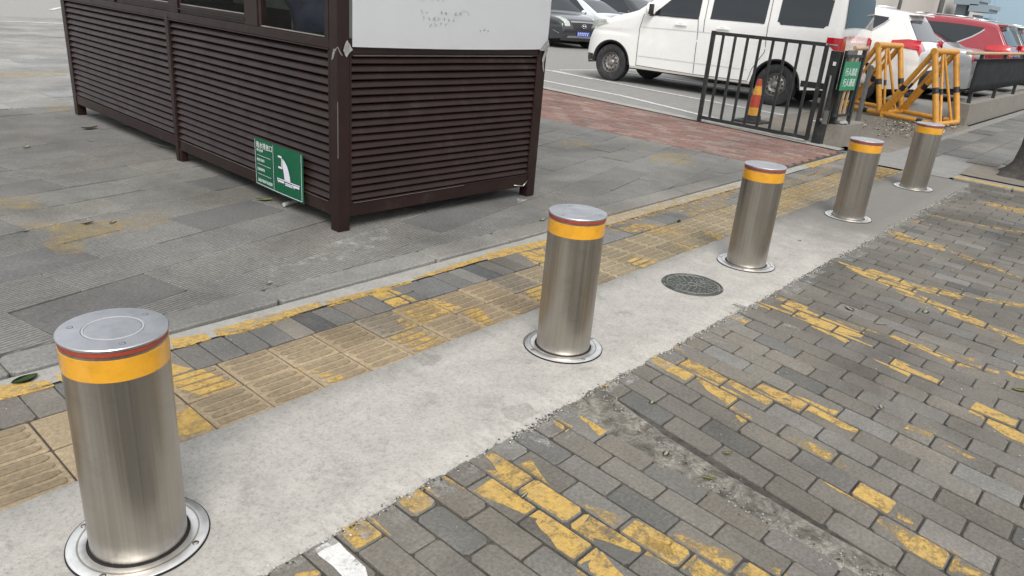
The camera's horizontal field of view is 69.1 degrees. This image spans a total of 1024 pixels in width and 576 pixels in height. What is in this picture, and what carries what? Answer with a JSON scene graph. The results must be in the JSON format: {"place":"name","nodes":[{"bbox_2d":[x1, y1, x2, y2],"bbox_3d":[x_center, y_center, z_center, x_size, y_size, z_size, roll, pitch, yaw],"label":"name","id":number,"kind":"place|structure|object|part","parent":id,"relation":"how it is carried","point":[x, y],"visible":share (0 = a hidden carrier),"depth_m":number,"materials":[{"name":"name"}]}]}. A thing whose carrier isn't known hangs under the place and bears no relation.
{"place":"outdoors","nodes":[
{"label":"outdoors","id":0,"kind":"place"},
{"bbox_2d":[0,0,68,108],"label":"plaza","id":1,"kind":"structure","parent":0,"point":[27,8],"depth_m":19.42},
{"bbox_2d":[6,7,60,22],"bbox_3d":[-11.828,-6.111,16.562,5.026,0.001,12.948,7,22,6],"label":"white paint","id":2,"kind":"object","parent":1,"relation":"on","point":[37,22],"visible":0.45,"depth_m":15.71,"materials":[{"name":"white paint"}]},
{"bbox_2d":[0,16,73,109],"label":"plaza slabs","id":3,"kind":"structure","parent":0,"point":[41,57],"depth_m":9.60,"materials":[{"name":"grey stone"}]},
{"bbox_2d":[284,0,324,34],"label":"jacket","id":4,"kind":"object","parent":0,"point":[307,15],"visible":0.33,"depth_m":4.26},
{"bbox_2d":[0,106,744,357],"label":"stone slabs","id":5,"kind":"structure","parent":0,"point":[221,233],"depth_m":4.34,"materials":[{"name":"grey stone"}]},
{"bbox_2d":[282,200,297,206],"bbox_3d":[-1.361,-0.530,4.593,0.026,0.030,0.134,15,24,25],"label":"drain pipe","id":6,"kind":"object","parent":5,"relation":"on","point":[288,203],"visible":0.66,"depth_m":4.56,"materials":[{"name":"plastic"}]},
{"bbox_2d":[60,0,545,231],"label":"guard kiosk","id":7,"kind":"object","parent":5,"relation":"on","point":[224,83],"visible":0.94,"depth_m":4.62,"materials":[{"name":"brown"}]},
{"bbox_2d":[116,0,168,10],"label":"window","id":8,"kind":"structure","parent":7,"relation":"in","point":[160,2],"depth_m":5.23,"materials":[{"name":"grey"}]},
{"bbox_2d":[178,0,244,23],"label":"window","id":9,"kind":"structure","parent":7,"relation":"in","point":[182,3],"depth_m":4.66,"materials":[{"name":"grey"}]},
{"bbox_2d":[254,137,303,203],"bbox_3d":[-1.404,-0.710,4.453,0.555,0.294,0.010,23,28,39],"label":"drain sign","id":10,"kind":"object","parent":7,"relation":"attached to","point":[279,169],"visible":1,"depth_m":4.43,"materials":[{"name":"green plastic"}]},
{"bbox_2d":[257,0,328,38],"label":"window","id":11,"kind":"structure","parent":7,"relation":"in","point":[262,17],"depth_m":4.12,"materials":[{"name":"grey"}]},
{"bbox_2d":[331,0,550,70],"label":"notice board","id":12,"kind":"object","parent":7,"relation":"attached to","point":[476,24],"visible":1,"depth_m":4.28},
{"bbox_2d":[270,198,548,276],"bbox_3d":[-0.527,-0.338,4.340,0.384,0.007,2.198,22,27,37],"label":"cement smear","id":13,"kind":"object","parent":5,"relation":"on","point":[373,239],"visible":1,"depth_m":3.99},
{"bbox_2d":[0,166,900,510],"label":"tactile paving","id":14,"kind":"structure","parent":0,"point":[54,431],"depth_m":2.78,"materials":[{"name":"yellow tile"}]},
{"bbox_2d":[0,163,901,435],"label":"yellow paint","id":15,"kind":"object","parent":14,"relation":"on","point":[186,418],"visible":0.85,"depth_m":3.12,"materials":[{"name":"yellow paint"}]},
{"bbox_2d":[0,170,968,575],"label":"concrete strip","id":16,"kind":"object","parent":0,"point":[270,490],"visible":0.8,"depth_m":2.45,"materials":[{"name":"grey concrete"}]},
{"bbox_2d":[53,308,209,575],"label":"rising bollard","id":17,"kind":"object","parent":16,"relation":"on","point":[144,515],"visible":1,"depth_m":1.67,"materials":[{"name":"metal"}]},
{"bbox_2d":[523,204,607,363],"bbox_3d":[0.227,0.019,2.972,0.326,0.672,0.326,6,21,3],"label":"rising bollard","id":18,"kind":"object","parent":16,"relation":"on","point":[572,261],"visible":0.99,"depth_m":2.88,"materials":[{"name":"metal"}]},
{"bbox_2d":[661,273,723,296],"bbox_3d":[0.937,-0.019,3.860,0.320,0.007,0.320,22,27,37],"label":"manhole cover","id":19,"kind":"object","parent":16,"relation":"on","point":[692,284],"visible":1,"depth_m":3.85,"materials":[{"name":"grey metal"}]},
{"bbox_2d":[717,160,786,272],"bbox_3d":[1.361,-0.362,4.183,0.326,0.672,0.326,-9,25,-31],"label":"rising bollard","id":20,"kind":"object","parent":16,"relation":"on","point":[760,191],"visible":1,"depth_m":4.09,"materials":[{"name":"metal"}]},
{"bbox_2d":[824,136,883,222],"bbox_3d":[2.494,-0.742,5.394,0.326,0.672,0.326,12,23,18],"label":"rising bollard","id":21,"kind":"object","parent":16,"relation":"on","point":[857,177],"visible":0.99,"depth_m":5.30,"materials":[{"name":"metal"}]},
{"bbox_2d":[893,121,944,191],"bbox_3d":[3.628,-1.123,6.606,0.326,0.672,0.326,-2,22,-17],"label":"rising bollard","id":22,"kind":"object","parent":16,"relation":"on","point":[922,153],"visible":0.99,"depth_m":6.52,"materials":[{"name":"metal"}]},
{"bbox_2d":[0,159,1023,575],"bbox_3d":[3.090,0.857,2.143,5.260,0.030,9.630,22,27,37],"label":"brick paving","id":23,"kind":"structure","parent":0,"point":[751,364],"depth_m":2.51,"materials":[{"name":"grey brick"}]},
{"bbox_2d":[315,540,367,575],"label":"white paint","id":24,"kind":"object","parent":23,"relation":"on","point":[339,557],"visible":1,"depth_m":1.83,"materials":[{"name":"white paint"}]},
{"bbox_2d":[0,170,742,380],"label":"granite kerb","id":25,"kind":"structure","parent":23,"relation":"on","point":[30,360],"depth_m":3.54,"materials":[{"name":"grey stone"}]},
{"bbox_2d":[0,154,843,390],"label":"kerb edging","id":26,"kind":"object","parent":23,"relation":"on","point":[47,374],"visible":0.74,"depth_m":3.51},
{"bbox_2d":[11,373,37,382],"bbox_3d":[-1.630,0.303,2.485,0.050,0.004,0.085,16,24,27],"label":"fallen leaf","id":27,"kind":"object","parent":26,"relation":"on","point":[24,378],"visible":1,"depth_m":2.49,"materials":[{"name":"green plant"}]},
{"bbox_2d":[0,155,845,399],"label":"yellow paint","id":28,"kind":"object","parent":26,"relation":"on","point":[7,392],"visible":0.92,"depth_m":3.16,"materials":[{"name":"yellow paint"}]},
{"bbox_2d":[0,158,845,428],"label":"grey pavers","id":29,"kind":"object","parent":23,"relation":"on","point":[43,403],"visible":0.62,"depth_m":3.24,"materials":[{"name":"stone"}]},
{"bbox_2d":[6,140,1023,575],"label":"grit","id":30,"kind":"object","parent":23,"relation":"on","point":[512,436],"visible":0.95,"depth_m":2.48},
{"bbox_2d":[262,189,968,575],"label":"cement smear","id":31,"kind":"object","parent":23,"relation":"on","point":[546,443],"visible":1,"depth_m":2.53},
{"bbox_2d":[295,202,1023,575],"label":"yellow paint","id":32,"kind":"object","parent":23,"relation":"on","point":[567,542],"visible":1,"depth_m":2.16,"materials":[{"name":"yellow paint"}]},
{"bbox_2d":[564,387,902,575],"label":"cement joint","id":33,"kind":"object","parent":23,"relation":"on","point":[596,408],"visible":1,"depth_m":2.28,"materials":[{"name":"grey concrete"}]},
{"bbox_2d":[701,475,716,479],"bbox_3d":[0.600,0.578,2.266,0.050,0.004,0.016,10,22,12],"label":"fallen leaf","id":34,"kind":"object","parent":33,"relation":"on","point":[709,477],"visible":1,"depth_m":2.27,"materials":[{"name":"green plant"}]},
{"bbox_2d":[952,178,1023,194],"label":"kerb","id":35,"kind":"structure","parent":23,"relation":"on","point":[981,184],"depth_m":6.97,"materials":[{"name":"grey concrete"}]},
{"bbox_2d":[954,176,1023,190],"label":"yellow paint","id":36,"kind":"object","parent":35,"relation":"on","point":[993,184],"visible":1,"depth_m":7.02,"materials":[{"name":"yellow paint"}]},
{"bbox_2d":[541,89,846,168],"bbox_3d":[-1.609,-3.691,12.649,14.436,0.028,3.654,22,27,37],"label":"red brick band","id":37,"kind":"object","parent":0,"point":[654,127],"visible":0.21,"depth_m":8.61,"materials":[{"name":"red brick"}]},
{"bbox_2d":[543,88,1023,178],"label":"ground","id":38,"kind":"structure","parent":0,"point":[845,149],"depth_m":10.31,"materials":[{"name":"grey concrete"}]},
{"bbox_2d":[544,40,1023,141],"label":"parking area","id":39,"kind":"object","parent":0,"point":[570,57],"visible":0.25,"depth_m":13.11,"materials":[{"name":"grey asphalt"}]},
{"bbox_2d":[548,0,595,47],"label":"parked car","id":40,"kind":"object","parent":39,"relation":"on","point":[570,21],"visible":0.28,"depth_m":21.63,"materials":[{"name":"silver metal"}]},
{"bbox_2d":[569,0,620,18],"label":"parked car","id":41,"kind":"object","parent":39,"relation":"on","point":[597,9],"visible":0.13,"depth_m":23.72,"materials":[{"name":"silver metal"}]},
{"bbox_2d":[600,0,648,14],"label":"parked car","id":42,"kind":"object","parent":39,"relation":"on","point":[621,7],"visible":0.1,"depth_m":25.92,"materials":[{"name":"silver metal"}]},
{"bbox_2d":[543,86,843,149],"bbox_3d":[-1.000,-3.923,13.319,0.202,0.001,14.568,-13,28,-38],"label":"concrete edge","id":43,"kind":"object","parent":39,"relation":"on","point":[730,126],"visible":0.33,"depth_m":9.56,"materials":[{"name":"grey concrete"}]},
{"bbox_2d":[811,50,843,143],"bbox_3d":[3.558,-2.130,8.383,0.130,1.040,0.148,22,27,37],"label":"gate post","id":44,"kind":"object","parent":43,"relation":"on","point":[828,91],"visible":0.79,"depth_m":8.35,"materials":[{"name":"black metal"}]},
{"bbox_2d":[697,31,838,139],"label":"metal gate","id":45,"kind":"structure","parent":44,"relation":"attached to","point":[756,126],"depth_m":8.79,"materials":[{"name":"black metal"}]},
{"bbox_2d":[544,70,889,139],"bbox_3d":[3.567,-3.860,14.152,7.159,0.001,9.240,-11,26,-35],"label":"parking line","id":46,"kind":"object","parent":39,"relation":"on","point":[658,91],"visible":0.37,"depth_m":12.06,"materials":[{"name":"white paint"}]},
{"bbox_2d":[588,0,875,105],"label":"parked van","id":47,"kind":"object","parent":39,"relation":"on","point":[654,38],"visible":0.81,"depth_m":12.06,"materials":[{"name":"white metal"}]},
{"bbox_3d":[2.809,-4.797,12.470,0.825,0.450,0.071,21,26,35],"label":"front window","id":48,"kind":"part","parent":47,"relation":"part of","materials":[{"name":"black glass"}]},
{"bbox_3d":[3.641,-4.490,11.853,0.925,0.448,0.070,21,26,35],"label":"middle window","id":49,"kind":"part","parent":47,"relation":"part of","materials":[{"name":"black glass"}]},
{"bbox_3d":[4.447,-4.193,11.254,0.780,0.443,0.068,21,26,35],"label":"rear window","id":50,"kind":"part","parent":47,"relation":"part of","materials":[{"name":"black glass"}]},
{"bbox_2d":[708,4,942,100],"bbox_3d":[5.686,-4.692,14.394,4.615,1.714,2.116,21,27,35],"label":"parked car","id":51,"kind":"object","parent":39,"relation":"on","point":[913,33],"visible":0.22,"depth_m":12.73,"materials":[{"name":"white metal"}]},
{"bbox_2d":[832,42,903,114],"bbox_3d":[5.891,-3.448,12.118,0.884,1.085,1.303,-5,24,-24],"label":"tube barrier","id":52,"kind":"object","parent":39,"relation":"on","point":[877,51],"visible":0.66,"depth_m":11.81,"materials":[{"name":"yellow metal"}]},
{"bbox_2d":[897,0,902,9],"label":"street pole","id":53,"kind":"object","parent":39,"relation":"on","point":[899,5],"depth_m":40.02,"materials":[{"name":"grey metal"}]},
{"bbox_2d":[936,0,944,12],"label":"corner pole","id":54,"kind":"object","parent":39,"relation":"on","point":[940,6],"depth_m":38.68,"materials":[{"name":"grey metal"}]},
{"bbox_2d":[904,30,987,96],"bbox_3d":[7.738,-5.179,16.396,4.644,1.478,2.101,21,27,35],"label":"parked car","id":55,"kind":"object","parent":39,"relation":"on","point":[967,65],"visible":0.14,"depth_m":14.68,"materials":[{"name":"silver metal"}]},
{"bbox_2d":[912,12,1021,94],"bbox_3d":[9.594,-5.774,17.985,4.615,1.714,2.116,21,27,35],"label":"parked car","id":56,"kind":"object","parent":39,"relation":"on","point":[976,33],"visible":0.16,"depth_m":16.47,"materials":[{"name":"red metal"}]},
{"bbox_2d":[953,0,1000,21],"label":"grey gatehouse","id":57,"kind":"object","parent":39,"relation":"on","point":[964,7],"visible":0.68,"depth_m":39.17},
{"bbox_2d":[947,89,1023,125],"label":"wall","id":58,"kind":"structure","parent":39,"relation":"on","point":[979,109],"depth_m":12.57,"materials":[{"name":"grey concrete"}]},
{"bbox_2d":[964,52,1023,102],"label":"banner fence","id":59,"kind":"object","parent":58,"relation":"on","point":[995,74],"visible":0.98,"depth_m":12.32,"materials":[{"name":"grey metal"}]},
{"bbox_2d":[978,19,1023,57],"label":"parked car","id":60,"kind":"object","parent":39,"relation":"on","point":[1018,34],"visible":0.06,"depth_m":18.51,"materials":[{"name":"silver metal"}]},
{"bbox_2d":[1001,23,1023,27],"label":"parked car","id":61,"kind":"object","parent":39,"relation":"on","point":[1021,26],"visible":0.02,"depth_m":22.28,"materials":[{"name":"silver metal"}]},
{"bbox_2d":[738,108,970,152],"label":"bare ground","id":62,"kind":"structure","parent":0,"point":[895,140],"depth_m":10.12,"materials":[{"name":"grey gravel"}]},
{"bbox_2d":[734,79,768,124],"bbox_3d":[3.197,-2.454,9.742,0.360,0.559,0.360,22,27,37],"label":"traffic cone","id":63,"kind":"object","parent":62,"relation":"on","point":[754,106],"visible":0.71,"depth_m":9.70,"materials":[{"name":"orange plastic"}]},
{"bbox_2d":[823,118,863,147],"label":"concrete plinth","id":64,"kind":"structure","parent":62,"relation":"on","point":[838,135],"depth_m":8.52,"materials":[{"name":"grey concrete"}]},
{"bbox_2d":[828,51,849,124],"bbox_3d":[3.706,-2.254,8.379,0.090,0.805,0.090,22,27,37],"label":"fence post","id":65,"kind":"object","parent":64,"relation":"on","point":[832,120],"visible":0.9,"depth_m":8.40,"materials":[{"name":"black metal"}]},
{"bbox_2d":[838,121,847,124],"bbox_3d":[3.815,-1.905,8.564,0.115,0.048,0.151,22,27,37],"label":"concrete lump","id":66,"kind":"object","parent":64,"relation":"on","point":[843,122],"visible":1,"depth_m":8.53,"materials":[{"name":"white concrete"}]},
{"bbox_2d":[832,46,869,123],"bbox_3d":[3.806,-2.274,8.381,0.460,0.867,0.044,-14,28,-39],"label":"side fence","id":67,"kind":"object","parent":64,"relation":"on","point":[854,92],"visible":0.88,"depth_m":8.41,"materials":[{"name":"black metal"}]},
{"bbox_2d":[839,61,860,90],"bbox_3d":[3.754,-2.354,8.253,0.370,0.310,0.007,-14,28,-39],"label":"pedestrian sign","id":68,"kind":"object","parent":67,"relation":"attached to","point":[849,75],"visible":1,"depth_m":8.24,"materials":[{"name":"green plastic"}]},
{"bbox_2d":[846,50,857,60],"bbox_3d":[3.752,-2.562,8.202,0.220,0.115,0.012,-14,28,-39],"label":"grey board","id":69,"kind":"object","parent":67,"relation":"attached to","point":[852,52],"visible":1,"depth_m":8.19,"materials":[{"name":"grey"}]},
{"bbox_2d":[855,65,873,125],"bbox_3d":[4.842,-2.651,10.228,0.260,0.800,0.260,22,27,37],"label":"slim bollard","id":70,"kind":"object","parent":62,"relation":"on","point":[864,92],"visible":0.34,"depth_m":10.19,"materials":[{"name":"grey metal"}]},
{"bbox_2d":[863,118,963,138],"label":"leaf litter","id":71,"kind":"object","parent":62,"relation":"on","point":[908,123],"visible":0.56,"depth_m":10.47,"materials":[{"name":"brown plant"}]},
{"bbox_2d":[878,48,959,125],"bbox_3d":[6.290,-3.080,11.269,0.884,1.085,1.303,-5,24,-24],"label":"tube barrier","id":72,"kind":"object","parent":62,"relation":"on","point":[934,55],"visible":0.98,"depth_m":11.18,"materials":[{"name":"metal"}]},
{"bbox_2d":[876,0,982,16],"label":"cream building","id":73,"kind":"structure","parent":0,"point":[949,7],"depth_m":40.31,"materials":[{"name":"beige paint"}]},
{"bbox_2d":[878,110,1023,188],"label":"footpath","id":74,"kind":"structure","parent":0,"point":[946,166],"depth_m":8.06,"materials":[{"name":"grey concrete"}]},
{"bbox_2d":[960,164,1023,185],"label":"tree pit","id":75,"kind":"object","parent":74,"relation":"on","point":[982,171],"visible":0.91,"depth_m":7.51,"materials":[{"name":"grey concrete"}]},
{"bbox_2d":[996,138,1023,180],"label":"street tree","id":76,"kind":"object","parent":75,"relation":"on","point":[1014,169],"visible":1,"depth_m":7.47,"materials":[{"name":"brown plant"}]},
{"bbox_2d":[982,0,1023,24],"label":"blue hoarding","id":77,"kind":"object","parent":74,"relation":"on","point":[1011,12],"depth_m":45.61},
{"bbox_2d":[936,114,1023,166],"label":"footpath slabs","id":78,"kind":"structure","parent":0,"point":[1008,133],"depth_m":9.63,"materials":[{"name":"grey stone"}]}
]}

